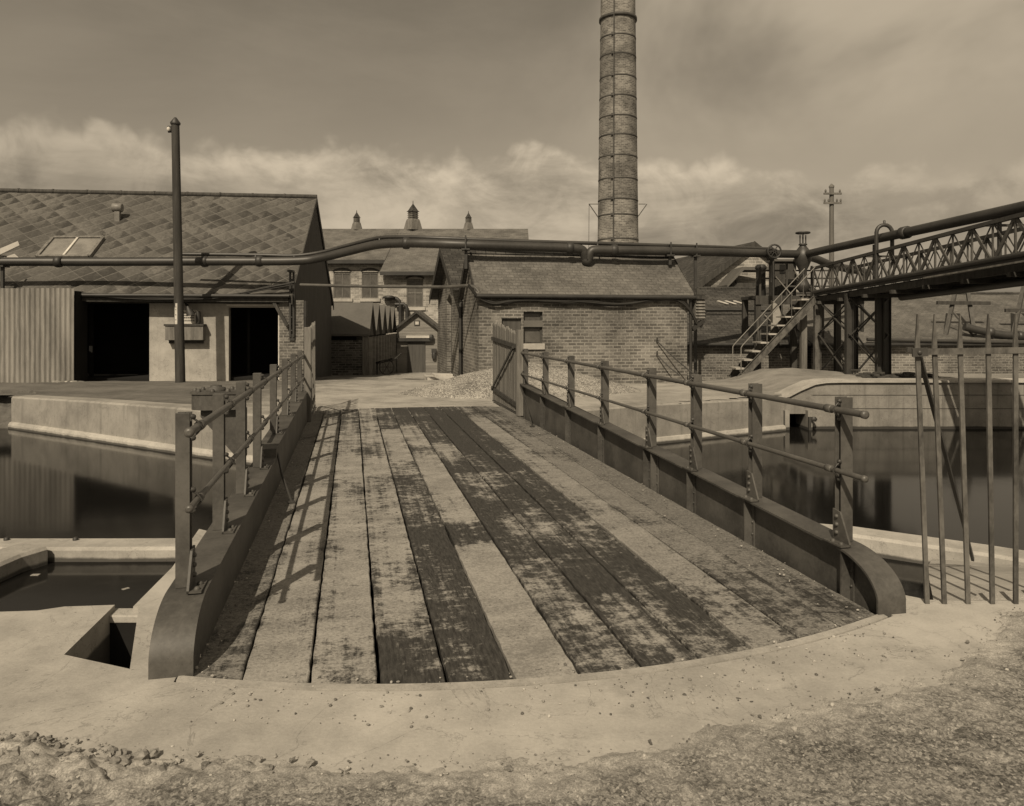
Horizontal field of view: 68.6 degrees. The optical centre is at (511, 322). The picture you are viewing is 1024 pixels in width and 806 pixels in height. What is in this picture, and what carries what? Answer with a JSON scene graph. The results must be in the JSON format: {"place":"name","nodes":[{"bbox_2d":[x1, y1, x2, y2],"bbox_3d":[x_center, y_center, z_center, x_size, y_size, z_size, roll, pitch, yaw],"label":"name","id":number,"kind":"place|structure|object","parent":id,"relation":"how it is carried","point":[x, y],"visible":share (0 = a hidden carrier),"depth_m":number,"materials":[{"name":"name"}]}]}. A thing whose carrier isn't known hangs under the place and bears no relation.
{"place":"outdoors","nodes":[
{"label":"outdoors","id":0,"kind":"place"},
{"bbox_2d":[0,529,1023,773],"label":"apron","id":1,"kind":"object","parent":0,"point":[60,677],"visible":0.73,"depth_m":3.27,"materials":[{"name":"concrete"}]},
{"bbox_2d":[109,608,137,668],"bbox_3d":[-2.237,2.765,4.360,0.215,2.170,0.120,0,0,0],"label":"stop board","id":2,"kind":"object","parent":1,"relation":"in","point":[122,621],"visible":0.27,"depth_m":4.31,"materials":[{"name":"wood"}]},
{"bbox_2d":[563,644,777,708],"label":"dirt crumbs","id":3,"kind":"object","parent":1,"relation":"on","point":[683,694],"visible":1,"depth_m":3.38,"materials":[{"name":"soil"}]},
{"bbox_2d":[906,314,1023,603],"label":"picket fence","id":4,"kind":"object","parent":1,"relation":"on","point":[934,351],"visible":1,"depth_m":4.39,"materials":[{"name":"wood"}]},
{"bbox_2d":[0,590,1023,805],"bbox_3d":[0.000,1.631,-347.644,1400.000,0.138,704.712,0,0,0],"label":"gravel verge","id":5,"kind":"structure","parent":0,"point":[965,772],"depth_m":2.72,"materials":[{"name":"grey gravel"}]},
{"bbox_2d":[0,612,1007,805],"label":"earth clods","id":6,"kind":"object","parent":5,"relation":"on","point":[141,754],"visible":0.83,"depth_m":2.81,"materials":[{"name":"brown soil"}]},
{"bbox_2d":[0,420,1023,683],"bbox_3d":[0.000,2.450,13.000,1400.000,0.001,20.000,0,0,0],"label":"canal water","id":7,"kind":"structure","parent":0,"point":[54,486],"depth_m":10.88,"materials":[{"name":"black liquid"}]},
{"bbox_2d":[0,543,47,581],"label":"concrete ledge","id":8,"kind":"object","parent":7,"relation":"in","point":[16,559],"visible":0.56,"depth_m":7.41,"materials":[{"name":"grey concrete"}]},
{"bbox_2d":[30,574,129,589],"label":"floating litter","id":9,"kind":"object","parent":7,"relation":"on","point":[39,574],"visible":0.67,"depth_m":7.25,"materials":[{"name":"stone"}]},
{"bbox_2d":[0,537,174,561],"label":"concrete ledge","id":10,"kind":"object","parent":7,"relation":"in","point":[75,549],"visible":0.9,"depth_m":7.70,"materials":[{"name":"concrete"}]},
{"bbox_2d":[8,395,280,464],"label":"canal wall","id":11,"kind":"structure","parent":7,"relation":"in","point":[147,425],"depth_m":15.22,"materials":[{"name":"concrete"}]},
{"bbox_2d":[822,524,1023,565],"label":"concrete ledge","id":12,"kind":"object","parent":7,"relation":"in","point":[895,545],"visible":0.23,"depth_m":7.68,"materials":[{"name":"grey concrete"}]},
{"bbox_2d":[0,368,1023,419],"bbox_3d":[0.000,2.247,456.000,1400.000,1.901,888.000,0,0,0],"label":"ground","id":13,"kind":"structure","parent":0,"point":[358,392],"depth_m":18.90,"materials":[{"name":"grey concrete"}]},
{"bbox_2d":[0,390,35,427],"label":"rubble bank","id":14,"kind":"structure","parent":13,"relation":"on","point":[5,410],"depth_m":17.83,"materials":[{"name":"beige concrete"}]},
{"bbox_2d":[0,288,87,382],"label":"corrugated screen","id":15,"kind":"object","parent":13,"relation":"on","point":[43,334],"visible":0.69,"depth_m":21.32,"materials":[{"name":"metal"}]},
{"bbox_2d":[52,381,83,382],"bbox_3d":[-12.564,1.713,21.243,0.882,0.125,0.289,0,0,-7],"label":"rubble","id":16,"kind":"object","parent":13,"relation":"on","point":[66,381],"visible":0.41,"depth_m":21.18,"materials":[{"name":"stone"}]},
{"bbox_2d":[0,188,333,380],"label":"workshop","id":17,"kind":"structure","parent":13,"relation":"on","point":[127,341],"depth_m":25.05,"materials":[{"name":"white paint"}]},
{"bbox_2d":[164,324,206,342],"bbox_3d":[-9.770,0.340,22.458,1.142,0.580,0.304,0,0,-7],"label":"wall trough","id":18,"kind":"object","parent":17,"relation":"attached to","point":[194,333],"depth_m":22.36,"materials":[{"name":"grey metal"}]},
{"bbox_2d":[184,310,196,323],"bbox_3d":[-9.695,-0.162,22.544,0.468,0.416,0.044,0,0,-7],"label":"sign","id":19,"kind":"object","parent":18,"relation":"on","point":[190,319],"visible":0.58,"depth_m":22.53,"materials":[{"name":"paper"}]},
{"bbox_2d":[81,281,293,299],"bbox_3d":[-9.520,-0.944,22.152,6.060,0.584,0.148,0,0,-6],"label":"cable bundle","id":20,"kind":"object","parent":17,"relation":"attached to","point":[200,298],"visible":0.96,"depth_m":22.16,"materials":[{"name":"rubber"}]},
{"bbox_2d":[185,303,200,323],"bbox_3d":[-9.550,-0.269,22.434,0.440,0.621,0.411,0,0,-7],"label":"hooded lamp","id":21,"kind":"object","parent":17,"relation":"attached to","point":[189,311],"visible":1,"depth_m":22.40,"materials":[{"name":"metal"}]},
{"bbox_2d":[167,117,185,382],"bbox_3d":[-9.383,-1.929,21.000,0.493,7.603,0.281,0,0,0],"label":"tall pole","id":22,"kind":"object","parent":13,"relation":"on","point":[173,129],"visible":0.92,"depth_m":20.90,"materials":[{"name":"metal"}]},
{"bbox_2d":[272,270,307,380],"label":"brick pier","id":23,"kind":"structure","parent":13,"relation":"on","point":[293,320],"depth_m":22.70,"materials":[{"name":"brick"}]},
{"bbox_2d":[331,302,396,375],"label":"sawtooth shed","id":24,"kind":"structure","parent":13,"relation":"on","point":[363,341],"depth_m":33.94,"materials":[{"name":"wood"}]},
{"bbox_2d":[376,353,401,374],"bbox_3d":[-5.793,1.905,34.577,1.664,1.030,0.628,0,0,39],"label":"handcart","id":25,"kind":"object","parent":13,"relation":"on","point":[386,360],"visible":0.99,"depth_m":34.44,"materials":[{"name":"wood"}]},
{"bbox_2d":[0,235,799,373],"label":"pipe","id":26,"kind":"object","parent":13,"relation":"on","point":[584,252],"visible":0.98,"depth_m":21.53,"materials":[{"name":"metal"}]},
{"bbox_2d":[183,235,767,256],"bbox_3d":[-0.695,-2.129,21.766,17.936,0.667,2.230,0,0,-4],"label":"thin pipe","id":27,"kind":"object","parent":26,"relation":"attached to","point":[430,237],"visible":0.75,"depth_m":21.55,"materials":[{"name":"metal"}]},
{"bbox_2d":[766,244,781,296],"bbox_3d":[7.988,-1.589,23.051,0.456,1.608,0.438,0,0,0],"label":"valve","id":28,"kind":"object","parent":26,"relation":"attached to","point":[771,253],"visible":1,"depth_m":22.92,"materials":[{"name":"metal"}]},
{"bbox_2d":[794,231,811,291],"bbox_3d":[9.200,-1.905,23.750,0.540,1.910,0.532,0,0,0],"label":"valve","id":29,"kind":"object","parent":26,"relation":"attached to","point":[802,261],"visible":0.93,"depth_m":23.62,"materials":[{"name":"metal"}]},
{"bbox_2d":[811,255,866,331],"bbox_3d":[10.664,-0.403,25.052,3.638,3.707,0.384,0,0,-34],"label":"branch pipe","id":30,"kind":"object","parent":29,"relation":"attached to","point":[819,260],"visible":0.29,"depth_m":25.19,"materials":[{"name":"grey metal"}]},
{"bbox_2d":[393,310,437,372],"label":"timber hut","id":31,"kind":"object","parent":13,"relation":"on","point":[417,339],"visible":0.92,"depth_m":44.00,"materials":[{"name":"wood"}]},
{"bbox_2d":[382,295,408,323],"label":"bent flue","id":32,"kind":"object","parent":31,"relation":"attached to","point":[399,304],"visible":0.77,"depth_m":45.80,"materials":[{"name":"metal"}]},
{"bbox_2d":[408,342,424,372],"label":"door","id":33,"kind":"structure","parent":31,"relation":"in","point":[416,350],"depth_m":43.95,"materials":[{"name":"grey wood"}]},
{"bbox_2d":[414,320,419,325],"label":"vent window","id":34,"kind":"structure","parent":31,"relation":"in","point":[416,322],"depth_m":43.95,"materials":[{"name":"glass"}]},
{"bbox_2d":[322,204,528,333],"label":"works building","id":35,"kind":"structure","parent":13,"relation":"on","point":[399,266],"depth_m":48.00,"materials":[{"name":"brick"}]},
{"bbox_2d":[333,268,352,301],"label":"window","id":36,"kind":"structure","parent":35,"relation":"in","point":[341,294],"depth_m":48.12,"materials":[{"name":"grey glass"}]},
{"bbox_2d":[360,268,379,301],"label":"window","id":37,"kind":"structure","parent":35,"relation":"in","point":[368,278],"depth_m":48.12,"materials":[{"name":"grey glass"}]},
{"bbox_2d":[404,275,424,309],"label":"window","id":38,"kind":"structure","parent":35,"relation":"in","point":[414,296],"depth_m":46.31,"materials":[{"name":"grey glass"}]},
{"bbox_2d":[424,372,453,379],"bbox_3d":[-2.389,1.785,24.643,0.900,0.230,1.300,0,0,-12],"label":"doorstep","id":39,"kind":"object","parent":13,"relation":"on","point":[439,375],"depth_m":24.17,"materials":[{"name":"stone"}]},
{"bbox_2d":[429,248,463,376],"bbox_3d":[-0.032,0.115,26.096,5.025,5.471,6.680,0,0,-12],"label":"brick annex","id":40,"kind":"object","parent":13,"relation":"on","point":[449,267],"visible":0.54,"depth_m":26.00,"materials":[{"name":"brick"}]},
{"bbox_2d":[451,299,451,372],"bbox_3d":[-1.949,0.775,25.432,0.050,3.550,1.300,0,0,-12],"label":"door","id":41,"kind":"structure","parent":40,"relation":"in","point":[451,299],"depth_m":26.00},
{"bbox_2d":[400,362,640,398],"bbox_3d":[0.262,1.329,18.204,6.600,0.801,4.000,0,0,-12],"label":"gravel heap","id":42,"kind":"object","parent":13,"relation":"on","point":[475,385],"visible":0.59,"depth_m":17.37,"materials":[{"name":"grey gravel"}]},
{"bbox_2d":[148,349,905,690],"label":"swing bridge","id":43,"kind":"structure","parent":13,"relation":"on","point":[492,547],"depth_m":5.03,"materials":[{"name":"wood"}]},
{"bbox_2d":[304,321,315,421],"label":"pale gate","id":44,"kind":"structure","parent":43,"relation":"attached to","point":[309,360],"depth_m":12.45,"materials":[{"name":"wood"}]},
{"bbox_2d":[491,322,522,415],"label":"pale gate","id":45,"kind":"structure","parent":43,"relation":"attached to","point":[507,364],"depth_m":14.15,"materials":[{"name":"wood"}]},
{"bbox_2d":[190,424,912,729],"bbox_3d":[-0.526,1.642,7.546,3.712,0.026,9.010,0,0,-12],"label":"loose grit","id":46,"kind":"object","parent":43,"relation":"on","point":[488,708],"visible":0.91,"depth_m":3.46,"materials":[{"name":"gravel"}]},
{"bbox_2d":[458,250,707,383],"bbox_3d":[1.910,0.110,21.511,6.513,4.280,3.220,0,0,-12],"label":"brick hut","id":47,"kind":"object","parent":13,"relation":"on","point":[622,337],"visible":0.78,"depth_m":20.36,"materials":[{"name":"brown brick"}]},
{"bbox_2d":[300,283,479,292],"bbox_3d":[-3.415,-0.931,20.900,5.986,0.427,0.520,0,0,26],"label":"service pipe","id":48,"kind":"object","parent":47,"relation":"attached to","point":[396,286],"visible":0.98,"depth_m":21.02,"materials":[{"name":"metal"}]},
{"bbox_2d":[502,318,520,332],"bbox_3d":[-0.032,0.871,19.783,0.526,1.958,0.050,0,0,-12],"label":"door","id":49,"kind":"structure","parent":47,"relation":"in","point":[513,323],"depth_m":19.77,"materials":[{"name":"brown wood"}]},
{"bbox_2d":[523,312,544,349],"bbox_3d":[0.543,0.220,19.875,0.621,0.996,0.250,0,0,-12],"label":"window","id":50,"kind":"structure","parent":47,"relation":"in","point":[533,322],"depth_m":19.90,"materials":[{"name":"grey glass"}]},
{"bbox_2d":[468,284,696,323],"bbox_3d":[1.965,-0.461,19.977,6.403,1.052,0.217,0,0,-13],"label":"cable bundle","id":51,"kind":"object","parent":47,"relation":"attached to","point":[546,300],"visible":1,"depth_m":19.89,"materials":[{"name":"rubber"}]},
{"bbox_2d":[656,351,679,375],"bbox_3d":[4.228,1.108,20.346,0.660,0.663,0.080,0,0,24],"label":"stay wire","id":52,"kind":"object","parent":47,"relation":"attached to","point":[665,363],"visible":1,"depth_m":20.36,"materials":[{"name":"metal"}]},
{"bbox_2d":[656,337,693,373],"bbox_3d":[4.424,0.909,20.333,1.032,1.010,0.084,0,0,16],"label":"stay wire","id":53,"kind":"object","parent":47,"relation":"attached to","point":[673,356],"visible":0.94,"depth_m":20.34,"materials":[{"name":"metal"}]},
{"bbox_2d":[589,0,646,242],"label":"factory chimney","id":54,"kind":"object","parent":13,"relation":"on","point":[617,215],"visible":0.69,"depth_m":44.03,"materials":[{"name":"brick"}]},
{"bbox_2d":[579,397,785,443],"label":"canal wall","id":55,"kind":"structure","parent":13,"relation":"on","point":[728,417],"depth_m":15.72,"materials":[{"name":"concrete"}]},
{"bbox_2d":[717,267,768,286],"bbox_3d":[9.775,-0.225,31.850,1.750,4.150,1.600,0,0,0],"label":"dark lean to","id":56,"kind":"object","parent":13,"relation":"on","point":[732,275],"visible":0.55,"depth_m":31.30,"materials":[{"name":"grey metal"}]},
{"bbox_2d":[676,241,816,291],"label":"gabled hall","id":57,"kind":"structure","parent":13,"relation":"on","point":[713,271],"depth_m":33.01,"materials":[{"name":"brick"}]},
{"bbox_2d":[687,312,811,379],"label":"shed","id":58,"kind":"structure","parent":13,"relation":"on","point":[719,334],"depth_m":25.00,"materials":[{"name":"brick"}]},
{"bbox_2d":[687,287,770,311],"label":"roof","id":59,"kind":"structure","parent":58,"relation":"on","point":[723,299],"depth_m":29.48,"materials":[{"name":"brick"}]},
{"bbox_2d":[728,267,836,377],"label":"iron staircase","id":60,"kind":"structure","parent":13,"relation":"on","point":[776,334],"depth_m":22.68,"materials":[{"name":"metal"}]},
{"bbox_2d":[741,263,840,371],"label":"valve platform","id":61,"kind":"structure","parent":13,"relation":"on","point":[759,300],"depth_m":23.91,"materials":[{"name":"grey metal"}]},
{"bbox_2d":[755,264,766,295],"bbox_3d":[8.050,-1.362,24.300,0.360,1.020,0.355,0,0,0],"label":"iron drum","id":62,"kind":"object","parent":61,"relation":"on","point":[763,281],"visible":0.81,"depth_m":24.19,"materials":[{"name":"grey metal"}]},
{"bbox_2d":[766,259,795,295],"bbox_3d":[9.000,-1.462,24.990,0.840,1.220,0.740,0,0,0],"label":"control cabin","id":63,"kind":"object","parent":61,"relation":"on","point":[779,288],"visible":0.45,"depth_m":24.70,"materials":[{"name":"metal"}]},
{"bbox_2d":[823,184,841,284],"bbox_3d":[15.320,-1.950,35.980,0.860,9.400,0.320,0,0,0],"label":"telegraph pole","id":64,"kind":"object","parent":13,"relation":"on","point":[831,202],"visible":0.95,"depth_m":35.90,"materials":[{"name":"brown wood"}]},
{"bbox_2d":[851,369,898,377],"bbox_3d":[9.485,1.362,19.778,1.006,0.195,1.380,0,0,0],"label":"scrap heap","id":65,"kind":"object","parent":13,"relation":"on","point":[871,375],"visible":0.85,"depth_m":19.43,"materials":[{"name":"grey metal"}]},
{"bbox_2d":[766,292,1023,373],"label":"shed","id":66,"kind":"structure","parent":13,"relation":"on","point":[903,321],"depth_m":26.04,"materials":[{"name":"brick"}]},
{"bbox_2d":[866,338,1023,343],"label":"eave pipe","id":67,"kind":"object","parent":66,"relation":"attached to","point":[949,341],"visible":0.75,"depth_m":24.85,"materials":[{"name":"grey metal"}]},
{"bbox_2d":[895,286,1023,336],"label":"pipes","id":68,"kind":"object","parent":66,"relation":"on","point":[969,303],"visible":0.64,"depth_m":26.05,"materials":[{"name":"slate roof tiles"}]},
{"bbox_2d":[962,323,1023,339],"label":"old pipe","id":69,"kind":"object","parent":66,"relation":"on","point":[982,331],"visible":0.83,"depth_m":25.23,"materials":[{"name":"grey metal"}]},
{"bbox_2d":[774,378,1023,429],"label":"canal wall","id":70,"kind":"structure","parent":13,"relation":"on","point":[888,403],"depth_m":17.25,"materials":[{"name":"concrete"}]},
{"bbox_2d":[810,212,1023,375],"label":"pipe gangway","id":71,"kind":"object","parent":13,"relation":"on","point":[994,270],"visible":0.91,"depth_m":18.21,"materials":[{"name":"metal"}]},
{"bbox_2d":[805,201,1023,278],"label":"gangway pipe","id":72,"kind":"object","parent":71,"relation":"on","point":[905,232],"visible":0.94,"depth_m":17.07,"materials":[{"name":"metal"}]},
{"bbox_2d":[874,220,893,278],"bbox_3d":[9.470,-1.825,19.100,0.495,1.550,0.100,0,0,0],"label":"loop pipe","id":73,"kind":"object","parent":72,"relation":"attached to","point":[876,246],"visible":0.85,"depth_m":19.07,"materials":[{"name":"grey metal"}]},
{"bbox_2d":[895,372,938,377],"bbox_3d":[10.377,1.376,19.676,1.360,0.167,0.927,0,0,39],"label":"scrap heap","id":74,"kind":"object","parent":13,"relation":"on","point":[908,374],"visible":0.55,"depth_m":19.56,"materials":[{"name":"black metal"}]},
{"bbox_2d":[0,0,1023,397],"label":"sky","id":75,"kind":"structure","parent":0,"point":[748,111],"materials":[{"name":"grey"}]},
{"bbox_2d":[929,559,1023,600],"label":"bank slope","id":76,"kind":"structure","parent":0,"point":[979,577],"depth_m":5.42,"materials":[{"name":"concrete"}]}
]}

